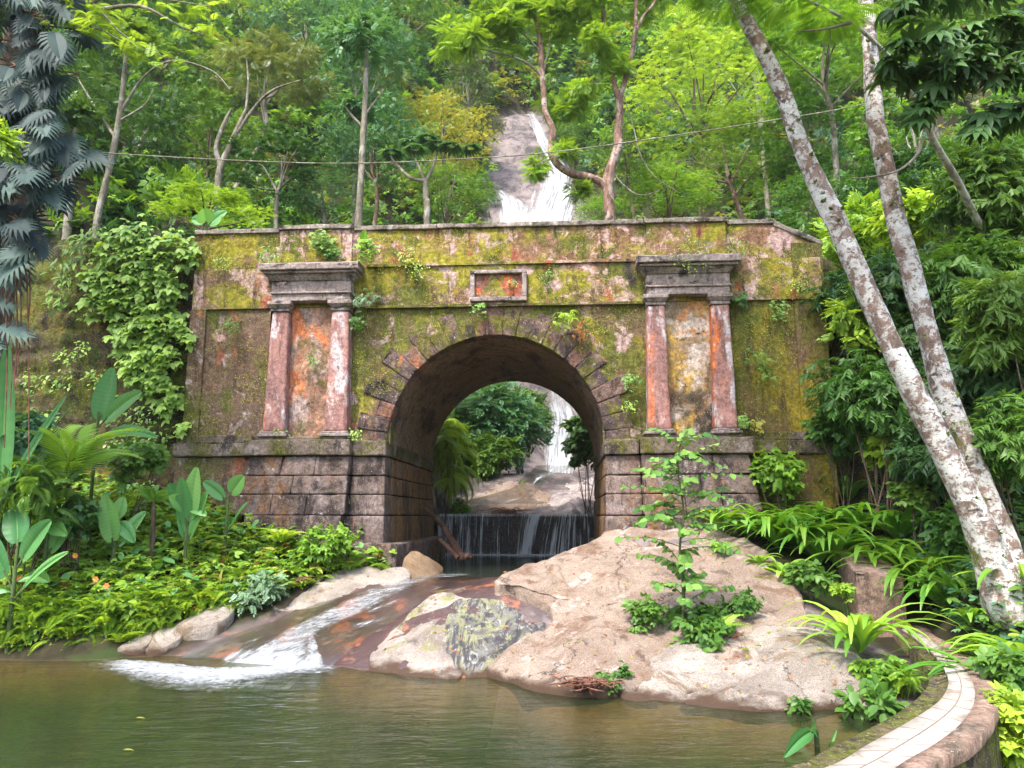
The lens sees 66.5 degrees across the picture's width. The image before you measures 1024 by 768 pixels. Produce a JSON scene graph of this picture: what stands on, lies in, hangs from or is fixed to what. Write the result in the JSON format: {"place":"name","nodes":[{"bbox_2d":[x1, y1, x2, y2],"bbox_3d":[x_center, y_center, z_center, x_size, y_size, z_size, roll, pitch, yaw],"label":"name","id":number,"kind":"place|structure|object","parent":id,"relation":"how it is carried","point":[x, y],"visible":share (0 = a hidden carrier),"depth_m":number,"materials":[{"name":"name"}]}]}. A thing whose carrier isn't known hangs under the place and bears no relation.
{"place":"outdoors","nodes":[
{"label":"outdoors","id":0,"kind":"place"},
{"bbox_2d":[156,576,448,688],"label":"cascade","id":1,"kind":"object","parent":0,"point":[255,660],"visible":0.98,"depth_m":10.78,"materials":[{"name":"white liquid"}]},
{"bbox_2d":[0,656,877,767],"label":"water","id":2,"kind":"structure","parent":0,"point":[171,658],"depth_m":8.88,"materials":[{"name":"green liquid"}]},
{"bbox_2d":[114,660,328,686],"bbox_3d":[-4.074,3.657,9.813,3.889,0.022,1.802,-1,-10,7],"label":"foam","id":3,"kind":"object","parent":2,"relation":"on","point":[197,672],"visible":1,"depth_m":10.10,"materials":[{"name":"white"}]},
{"bbox_2d":[437,556,551,576],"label":"stream pool","id":4,"kind":"structure","parent":0,"point":[474,564],"depth_m":17.49,"materials":[{"name":"grey liquid"}]},
{"bbox_2d":[0,0,1023,767],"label":"terrain","id":5,"kind":"structure","parent":0,"point":[344,644],"depth_m":10.05,"materials":[{"name":"stone"}]},
{"bbox_2d":[0,345,66,537],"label":"banana plant","id":6,"kind":"object","parent":5,"relation":"on","point":[6,455],"visible":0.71,"depth_m":11.96,"materials":[{"name":"green plant"}]},
{"bbox_2d":[0,504,67,653],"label":"banana plant","id":7,"kind":"object","parent":5,"relation":"on","point":[15,527],"visible":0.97,"depth_m":11.36,"materials":[{"name":"green plant"}]},
{"bbox_2d":[0,408,74,583],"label":"shrub","id":8,"kind":"object","parent":5,"relation":"on","point":[37,420],"visible":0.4,"depth_m":12.56,"materials":[{"name":"green plant"}]},
{"bbox_2d":[0,452,100,601],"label":"shrub","id":9,"kind":"object","parent":5,"relation":"on","point":[48,494],"visible":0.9,"depth_m":11.81,"materials":[{"name":"green plant"}]},
{"bbox_2d":[0,0,104,358],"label":"host tree","id":10,"kind":"object","parent":5,"relation":"on","point":[8,36],"visible":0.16,"depth_m":13.22,"materials":[{"name":"green plant"}]},
{"bbox_2d":[0,0,118,460],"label":"climbing monstera","id":11,"kind":"object","parent":10,"relation":"attached to","point":[45,88],"visible":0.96,"depth_m":11.70,"materials":[{"name":"grey plant"}]},
{"bbox_2d":[2,11,138,174],"bbox_3d":[-15.688,-9.137,25.766,6.137,4.926,6.518,0,-10,0],"label":"forest tree","id":12,"kind":"object","parent":5,"relation":"on","point":[100,92],"visible":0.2,"depth_m":25.78,"materials":[{"name":"green plant"}]},
{"bbox_2d":[9,424,147,585],"bbox_3d":[-7.117,1.913,12.570,2.300,2.789,2.412,-7,-12,36],"label":"palm","id":13,"kind":"object","parent":5,"relation":"on","point":[59,446],"visible":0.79,"depth_m":12.46,"materials":[{"name":"green plant"}]},
{"bbox_2d":[56,492,101,581],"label":"shrub","id":14,"kind":"object","parent":5,"relation":"on","point":[85,517],"visible":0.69,"depth_m":12.31,"materials":[{"name":"green plant"}]},
{"bbox_2d":[46,90,113,239],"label":"slim tree","id":15,"kind":"object","parent":5,"relation":"on","point":[81,112],"visible":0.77,"depth_m":23.48,"materials":[{"name":"green plant"}]},
{"bbox_2d":[9,237,197,491],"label":"retaining wall","id":16,"kind":"structure","parent":5,"relation":"on","point":[58,331],"depth_m":16.13,"materials":[{"name":"stone"}]},
{"bbox_2d":[40,224,105,311],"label":"climbing vine","id":17,"kind":"object","parent":16,"relation":"attached to","point":[81,239],"visible":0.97,"depth_m":16.06,"materials":[{"name":"green plant"}]},
{"bbox_2d":[15,341,172,449],"bbox_3d":[-8.381,0.306,15.617,3.347,2.439,0.543,-1,-10,3],"label":"climbing vine","id":18,"kind":"object","parent":16,"relation":"attached to","point":[101,421],"visible":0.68,"depth_m":15.66,"materials":[{"name":"green plant"}]},
{"bbox_2d":[69,213,201,438],"bbox_3d":[-7.620,-1.181,15.783,2.861,4.884,0.653,-1,-10,5],"label":"climbing vine","id":19,"kind":"object","parent":16,"relation":"attached to","point":[154,364],"visible":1,"depth_m":15.81,"materials":[{"name":"green plant"}]},
{"bbox_2d":[96,494,145,568],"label":"banana plant","id":20,"kind":"object","parent":5,"relation":"on","point":[112,527],"visible":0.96,"depth_m":12.60,"materials":[{"name":"green plant"}]},
{"bbox_2d":[88,367,156,501],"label":"banana plant","id":21,"kind":"object","parent":5,"relation":"on","point":[106,406],"visible":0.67,"depth_m":14.12,"materials":[{"name":"green plant"}]},
{"bbox_2d":[65,72,193,175],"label":"forest tree","id":22,"kind":"object","parent":5,"relation":"on","point":[151,114],"visible":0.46,"depth_m":27.59,"materials":[{"name":"green plant"}]},
{"bbox_2d":[40,0,232,70],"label":"overhanging tree","id":23,"kind":"object","parent":5,"relation":"on","point":[102,8],"visible":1,"depth_m":12.09,"materials":[{"name":"green plant"}]},
{"bbox_2d":[103,440,170,520],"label":"shrub","id":24,"kind":"object","parent":5,"relation":"on","point":[152,456],"visible":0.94,"depth_m":13.67,"materials":[{"name":"green plant"}]},
{"bbox_2d":[39,0,236,124],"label":"forest tree","id":25,"kind":"object","parent":5,"relation":"on","point":[158,21],"visible":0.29,"depth_m":48.96,"materials":[{"name":"green plant"}]},
{"bbox_2d":[76,0,230,238],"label":"slim tree","id":26,"kind":"object","parent":5,"relation":"on","point":[145,31],"visible":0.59,"depth_m":23.73,"materials":[{"name":"green plant"}]},
{"bbox_2d":[124,26,231,156],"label":"forest tree","id":27,"kind":"object","parent":5,"relation":"on","point":[145,67],"visible":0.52,"depth_m":32.09,"materials":[{"name":"green plant"}]},
{"bbox_2d":[167,467,208,581],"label":"banana plant","id":28,"kind":"object","parent":5,"relation":"on","point":[187,501],"visible":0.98,"depth_m":13.00,"materials":[{"name":"green plant"}]},
{"bbox_2d":[0,466,396,654],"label":"ground cover","id":29,"kind":"object","parent":5,"relation":"on","point":[64,603],"visible":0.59,"depth_m":12.60,"materials":[{"name":"green plant"}]},
{"bbox_2d":[135,73,274,187],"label":"forest tree","id":30,"kind":"object","parent":5,"relation":"on","point":[210,123],"visible":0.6,"depth_m":36.39,"materials":[{"name":"green plant"}]},
{"bbox_2d":[176,603,234,640],"bbox_3d":[-4.712,3.970,12.022,0.693,1.087,0.794,0,-10,0],"label":"rock","id":31,"kind":"object","parent":5,"relation":"on","point":[205,624],"visible":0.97,"depth_m":11.82,"materials":[{"name":"stone"}]},
{"bbox_2d":[148,177,277,236],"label":"forest tree","id":32,"kind":"object","parent":5,"relation":"on","point":[221,198],"visible":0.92,"depth_m":20.37,"materials":[{"name":"green plant"}]},
{"bbox_2d":[211,20,300,207],"bbox_3d":[-8.652,-8.537,26.671,3.512,7.817,2.878,0,-10,0],"label":"slim tree","id":33,"kind":"object","parent":5,"relation":"on","point":[254,66],"visible":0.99,"depth_m":26.70,"materials":[{"name":"green plant"}]},
{"bbox_2d":[222,568,290,616],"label":"bush","id":34,"kind":"object","parent":5,"relation":"on","point":[260,592],"visible":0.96,"depth_m":12.63,"materials":[{"name":"green plant"}]},
{"bbox_2d":[199,27,341,189],"bbox_3d":[-10.067,-10.114,32.173,5.629,8.369,5.080,0,-10,0],"label":"forest tree","id":35,"kind":"object","parent":5,"relation":"on","point":[299,61],"visible":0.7,"depth_m":32.42,"materials":[{"name":"green plant"}]},
{"bbox_2d":[219,116,343,227],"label":"forest tree","id":36,"kind":"object","parent":5,"relation":"on","point":[288,139],"visible":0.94,"depth_m":26.41,"materials":[{"name":"green plant"}]},
{"bbox_2d":[233,0,341,63],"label":"forest tree","id":37,"kind":"object","parent":5,"relation":"on","point":[308,9],"visible":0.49,"depth_m":55.21,"materials":[{"name":"green plant"}]},
{"bbox_2d":[272,164,378,223],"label":"forest tree","id":38,"kind":"object","parent":5,"relation":"on","point":[308,202],"visible":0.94,"depth_m":26.25,"materials":[{"name":"green plant"}]},
{"bbox_2d":[273,566,380,610],"bbox_3d":[-3.129,3.865,13.205,1.890,1.448,0.827,8,-12,-39],"label":"rock slab","id":39,"kind":"object","parent":5,"relation":"on","point":[336,587],"visible":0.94,"depth_m":13.26,"materials":[{"name":"stone"}]},
{"bbox_2d":[297,521,359,578],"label":"bush","id":40,"kind":"object","parent":5,"relation":"on","point":[339,539],"visible":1,"depth_m":13.54,"materials":[{"name":"green plant"}]},
{"bbox_2d":[289,0,421,225],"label":"forest tree","id":41,"kind":"object","parent":5,"relation":"on","point":[396,49],"visible":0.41,"depth_m":35.50,"materials":[{"name":"green plant"}]},
{"bbox_2d":[314,3,397,225],"bbox_3d":[-4.809,-6.210,23.398,2.473,11.252,3.107,0,-10,0],"label":"slim tree","id":42,"kind":"object","parent":5,"relation":"on","point":[357,37],"visible":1,"depth_m":23.79,"materials":[{"name":"green plant"}]},
{"bbox_2d":[313,92,438,225],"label":"forest tree","id":43,"kind":"object","parent":5,"relation":"on","point":[389,112],"visible":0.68,"depth_m":31.74,"materials":[{"name":"green plant"}]},
{"bbox_2d":[349,0,471,71],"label":"forest tree","id":44,"kind":"object","parent":5,"relation":"on","point":[425,8],"visible":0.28,"depth_m":65.71,"materials":[{"name":"green plant"}]},
{"bbox_2d":[369,592,467,683],"bbox_3d":[-1.256,3.838,10.741,1.331,1.694,2.217,0,-10,0],"label":"rock slab","id":45,"kind":"object","parent":5,"relation":"on","point":[427,656],"visible":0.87,"depth_m":10.41,"materials":[{"name":"stone"}]},
{"bbox_2d":[377,133,482,223],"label":"cecropia tree","id":46,"kind":"object","parent":5,"relation":"on","point":[429,145],"visible":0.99,"depth_m":22.89,"materials":[{"name":"green plant"}]},
{"bbox_2d":[378,84,501,222],"bbox_3d":[-3.109,-7.304,37.386,5.844,15.267,4.922,9,-13,-42],"label":"forest tree","id":47,"kind":"object","parent":5,"relation":"on","point":[444,114],"visible":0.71,"depth_m":38.05,"materials":[{"name":"green plant"}]},
{"bbox_2d":[398,161,502,223],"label":"bush","id":48,"kind":"object","parent":5,"relation":"on","point":[440,192],"visible":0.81,"depth_m":30.28,"materials":[{"name":"green plant"}]},
{"bbox_2d":[433,418,483,515],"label":"shrub","id":49,"kind":"object","parent":5,"relation":"on","point":[450,443],"visible":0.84,"depth_m":22.01,"materials":[{"name":"green plant"}]},
{"bbox_2d":[437,38,494,185],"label":"forest tree","id":50,"kind":"object","parent":5,"relation":"on","point":[478,84],"visible":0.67,"depth_m":56.00,"materials":[{"name":"green plant"}]},
{"bbox_2d":[458,424,529,479],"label":"shrub","id":51,"kind":"object","parent":5,"relation":"on","point":[492,451],"visible":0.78,"depth_m":26.53,"materials":[{"name":"green plant"}]},
{"bbox_2d":[443,598,545,679],"bbox_3d":[-0.249,3.867,10.690,1.470,1.637,1.913,0,-10,0],"label":"rock slab","id":52,"kind":"object","parent":5,"relation":"on","point":[478,650],"visible":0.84,"depth_m":10.76,"materials":[{"name":"stone"}]},
{"bbox_2d":[450,381,557,472],"bbox_3d":[-0.535,1.542,28.958,4.578,4.127,4.569,0,-10,0],"label":"shrub","id":53,"kind":"object","parent":5,"relation":"on","point":[512,414],"visible":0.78,"depth_m":28.07,"materials":[{"name":"green plant"}]},
{"bbox_2d":[172,217,838,569],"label":"stone bridge","id":54,"kind":"structure","parent":5,"relation":"on","point":[405,371],"depth_m":15.31,"materials":[{"name":"stone"}]},
{"bbox_2d":[463,481,550,515],"bbox_3d":[0.056,4.001,24.393,3.259,2.292,5.099,0,-10,0],"label":"boulder","id":55,"kind":"object","parent":5,"relation":"on","point":[526,495],"visible":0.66,"depth_m":23.81,"materials":[{"name":"beige stone"}]},
{"bbox_2d":[1,0,1023,399],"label":"forest","id":56,"kind":"object","parent":5,"relation":"on","point":[427,74],"visible":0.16,"depth_m":55.45,"materials":[{"name":"green plant"}]},
{"bbox_2d":[436,514,593,557],"bbox_3d":[0.492,4.332,20.934,5.130,1.681,1.926,0,-10,0],"label":"weir","id":57,"kind":"object","parent":5,"relation":"on","point":[532,535],"visible":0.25,"depth_m":21.10,"materials":[{"name":"liquid"}]},
{"bbox_2d":[32,126,1023,465],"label":"undergrowth","id":58,"kind":"object","parent":5,"relation":"on","point":[136,174],"visible":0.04,"depth_m":24.75,"materials":[{"name":"green plant"}]},
{"bbox_2d":[426,0,682,219],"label":"curved tree","id":59,"kind":"object","parent":5,"relation":"on","point":[505,17],"visible":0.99,"depth_m":24.64,"materials":[{"name":"green plant"}]},
{"bbox_2d":[558,415,593,515],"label":"shrub","id":60,"kind":"object","parent":5,"relation":"on","point":[578,448],"visible":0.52,"depth_m":22.32,"materials":[{"name":"green plant"}]},
{"bbox_2d":[577,108,675,217],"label":"forest tree","id":61,"kind":"object","parent":5,"relation":"on","point":[631,137],"visible":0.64,"depth_m":46.20,"materials":[{"name":"green plant"}]},
{"bbox_2d":[486,527,808,711],"bbox_3d":[1.896,3.425,11.344,4.578,2.599,5.266,0,-10,0],"label":"rock slab","id":62,"kind":"object","parent":5,"relation":"on","point":[551,650],"visible":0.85,"depth_m":10.97,"materials":[{"name":"beige stone"}]},
{"bbox_2d":[614,158,724,218],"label":"bush","id":63,"kind":"object","parent":5,"relation":"on","point":[667,181],"visible":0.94,"depth_m":26.14,"materials":[{"name":"green plant"}]},
{"bbox_2d":[615,427,747,618],"bbox_3d":[2.232,1.962,10.431,1.532,2.802,1.257,5,-11,-29],"label":"sapling","id":64,"kind":"object","parent":5,"relation":"on","point":[685,559],"visible":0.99,"depth_m":10.34,"materials":[{"name":"green plant"}]},
{"bbox_2d":[658,601,735,652],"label":"leafy plant","id":65,"kind":"object","parent":5,"relation":"on","point":[704,636],"visible":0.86,"depth_m":9.75,"materials":[{"name":"green plant"}]},
{"bbox_2d":[613,12,787,216],"bbox_3d":[8.899,-9.161,35.805,8.342,15.372,8.348,0,-10,0],"label":"forest tree","id":66,"kind":"object","parent":5,"relation":"on","point":[709,51],"visible":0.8,"depth_m":35.97,"materials":[{"name":"green plant"}]},
{"bbox_2d":[656,98,792,218],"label":"forest tree","id":67,"kind":"object","parent":5,"relation":"on","point":[727,118],"visible":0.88,"depth_m":28.23,"materials":[{"name":"green plant"}]},
{"bbox_2d":[620,625,870,724],"bbox_3d":[2.638,3.653,9.040,2.941,1.423,1.990,0,-10,0],"label":"boulder","id":68,"kind":"object","parent":5,"relation":"on","point":[679,676],"visible":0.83,"depth_m":8.73,"materials":[{"name":"stone"}]},
{"bbox_2d":[694,4,815,218],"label":"forest tree","id":69,"kind":"object","parent":5,"relation":"on","point":[766,195],"visible":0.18,"depth_m":43.28,"materials":[{"name":"green plant"}]},
{"bbox_2d":[747,446,808,513],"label":"shrub","id":70,"kind":"object","parent":5,"relation":"on","point":[780,465],"visible":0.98,"depth_m":14.00,"materials":[{"name":"green plant"}]},
{"bbox_2d":[747,80,859,219],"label":"forest tree","id":71,"kind":"object","parent":5,"relation":"on","point":[808,103],"visible":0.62,"depth_m":26.47,"materials":[{"name":"green plant"}]},
{"bbox_2d":[782,559,841,603],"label":"leafy plant","id":72,"kind":"object","parent":5,"relation":"on","point":[805,575],"visible":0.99,"depth_m":11.13,"materials":[{"name":"green plant"}]},
{"bbox_2d":[767,168,878,254],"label":"forest tree","id":73,"kind":"object","parent":5,"relation":"on","point":[804,198],"visible":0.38,"depth_m":21.04,"materials":[{"name":"green plant"}]},
{"bbox_2d":[736,521,909,562],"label":"strap plant","id":74,"kind":"object","parent":5,"relation":"on","point":[811,549],"visible":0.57,"depth_m":12.51,"materials":[{"name":"green plant"}]},
{"bbox_2d":[799,402,860,508],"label":"shrub","id":75,"kind":"object","parent":5,"relation":"on","point":[819,431],"visible":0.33,"depth_m":14.17,"materials":[{"name":"green plant"}]},
{"bbox_2d":[676,0,988,238],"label":"leaning trunk","id":76,"kind":"object","parent":5,"relation":"on","point":[810,7],"visible":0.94,"depth_m":10.09,"materials":[{"name":"green plant"}]},
{"bbox_2d":[746,0,921,195],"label":"forest tree","id":77,"kind":"object","parent":5,"relation":"on","point":[775,45],"visible":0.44,"depth_m":25.83,"materials":[{"name":"green plant"}]},
{"bbox_2d":[810,186,893,264],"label":"shrub","id":78,"kind":"object","parent":5,"relation":"on","point":[868,244],"visible":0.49,"depth_m":16.86,"materials":[{"name":"green plant"}]},
{"bbox_2d":[794,340,918,544],"bbox_3d":[6.380,1.110,13.548,2.301,3.438,2.501,-8,-12,39],"label":"shrub","id":79,"kind":"object","parent":5,"relation":"on","point":[868,398],"visible":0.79,"depth_m":13.11,"materials":[{"name":"green plant"}]},
{"bbox_2d":[817,283,904,541],"bbox_3d":[6.320,0.401,13.735,1.722,4.725,1.528,0,-10,0],"label":"shrub","id":80,"kind":"object","parent":5,"relation":"on","point":[856,320],"visible":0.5,"depth_m":13.82,"materials":[{"name":"green plant"}]},
{"bbox_2d":[797,247,939,509],"bbox_3d":[6.667,-0.061,14.096,2.629,5.016,2.678,0,-10,0],"label":"shrub","id":81,"kind":"object","parent":5,"relation":"on","point":[886,263],"visible":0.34,"depth_m":13.96,"materials":[{"name":"green plant"}]},
{"bbox_2d":[831,670,909,726],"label":"leafy plant","id":82,"kind":"object","parent":5,"relation":"on","point":[885,704],"visible":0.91,"depth_m":7.82,"materials":[{"name":"green plant"}]},
{"bbox_2d":[837,544,906,636],"bbox_3d":[5.490,3.163,12.086,0.672,1.303,2.545,-3,-10,15],"label":"rock","id":83,"kind":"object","parent":5,"relation":"on","point":[868,596],"depth_m":10.98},
{"bbox_2d":[778,600,965,656],"bbox_3d":[4.236,2.883,9.229,1.989,0.562,2.052,0,-10,0],"label":"strap plant","id":84,"kind":"object","parent":5,"relation":"on","point":[856,632],"visible":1,"depth_m":9.10,"materials":[{"name":"green plant"}]},
{"bbox_2d":[729,0,1023,628],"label":"white barked tree","id":85,"kind":"object","parent":5,"relation":"on","point":[986,544],"visible":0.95,"depth_m":9.47,"materials":[{"name":"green plant"}]},
{"bbox_2d":[822,258,937,502],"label":"retaining wall","id":86,"kind":"structure","parent":5,"relation":"on","point":[835,352],"depth_m":14.91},
{"bbox_2d":[832,144,947,221],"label":"forest tree","id":87,"kind":"object","parent":5,"relation":"on","point":[915,175],"visible":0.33,"depth_m":18.61,"materials":[{"name":"green plant"}]},
{"bbox_2d":[786,625,1002,767],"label":"pool wall","id":88,"kind":"structure","parent":5,"relation":"on","point":[948,718],"depth_m":5.86,"materials":[{"name":"concrete"}]},
{"bbox_2d":[842,80,968,171],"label":"forest tree","id":89,"kind":"object","parent":5,"relation":"on","point":[855,137],"visible":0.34,"depth_m":21.87,"materials":[{"name":"green plant"}]},
{"bbox_2d":[861,187,955,261],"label":"shrub","id":90,"kind":"object","parent":5,"relation":"on","point":[914,210],"visible":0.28,"depth_m":15.56,"materials":[{"name":"green plant"}]},
{"bbox_2d":[883,476,937,552],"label":"shrub","id":91,"kind":"object","parent":5,"relation":"on","point":[918,494],"visible":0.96,"depth_m":12.33,"materials":[{"name":"green plant"}]},
{"bbox_2d":[832,0,1023,152],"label":"forest tree","id":92,"kind":"object","parent":5,"relation":"on","point":[968,17],"visible":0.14,"depth_m":28.01,"materials":[{"name":"green plant"}]},
{"bbox_2d":[882,401,982,512],"bbox_3d":[7.017,1.478,12.375,2.203,2.648,1.871,7,-12,-35],"label":"shrub","id":93,"kind":"object","parent":5,"relation":"on","point":[910,449],"visible":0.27,"depth_m":12.30,"materials":[{"name":"green plant"}]},
{"bbox_2d":[904,499,969,570],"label":"shrub","id":94,"kind":"object","parent":5,"relation":"on","point":[947,534],"visible":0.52,"depth_m":11.16,"materials":[{"name":"green plant"}]},
{"bbox_2d":[858,0,1023,573],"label":"white barked tree","id":95,"kind":"object","parent":5,"relation":"on","point":[941,383],"visible":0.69,"depth_m":10.13,"materials":[{"name":"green plant"}]},
{"bbox_2d":[859,477,1023,652],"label":"ground cover","id":96,"kind":"object","parent":5,"relation":"on","point":[1018,513],"visible":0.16,"depth_m":10.32,"materials":[{"name":"green plant"}]},
{"bbox_2d":[863,0,1023,145],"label":"overhanging tree","id":97,"kind":"object","parent":5,"relation":"on","point":[966,64],"visible":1,"depth_m":9.39,"materials":[{"name":"green plant"}]},
{"bbox_2d":[873,214,1023,495],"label":"shrub","id":98,"kind":"object","parent":5,"relation":"on","point":[973,254],"visible":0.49,"depth_m":12.60,"materials":[{"name":"green plant"}]},
{"bbox_2d":[898,305,1023,526],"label":"shrub","id":99,"kind":"object","parent":5,"relation":"on","point":[970,387],"visible":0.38,"depth_m":11.83,"materials":[{"name":"green plant"}]},
{"bbox_2d":[915,127,1023,500],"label":"shrub","id":100,"kind":"object","parent":5,"relation":"on","point":[992,178],"visible":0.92,"depth_m":13.17,"materials":[{"name":"green plant"}]},
{"bbox_2d":[944,267,1023,390],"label":"shrub","id":101,"kind":"object","parent":5,"relation":"on","point":[987,320],"visible":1,"depth_m":11.02,"materials":[{"name":"green plant"}]},
{"bbox_2d":[963,641,1023,691],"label":"leafy plant","id":102,"kind":"object","parent":5,"relation":"on","point":[1008,667],"visible":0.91,"depth_m":7.40,"materials":[{"name":"green plant"}]},
{"bbox_2d":[966,388,1023,550],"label":"shrub","id":103,"kind":"object","parent":5,"relation":"on","point":[998,431],"visible":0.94,"depth_m":9.78,"materials":[{"name":"green plant"}]},
{"bbox_2d":[978,680,1023,767],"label":"leafy plant","id":104,"kind":"object","parent":5,"relation":"on","point":[1010,705],"visible":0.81,"depth_m":6.41,"materials":[{"name":"green plant"}]},
{"bbox_2d":[499,121,572,473],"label":"waterfall","id":105,"kind":"structure","parent":0,"point":[559,461],"depth_m":54.30,"materials":[{"name":"grey liquid"}]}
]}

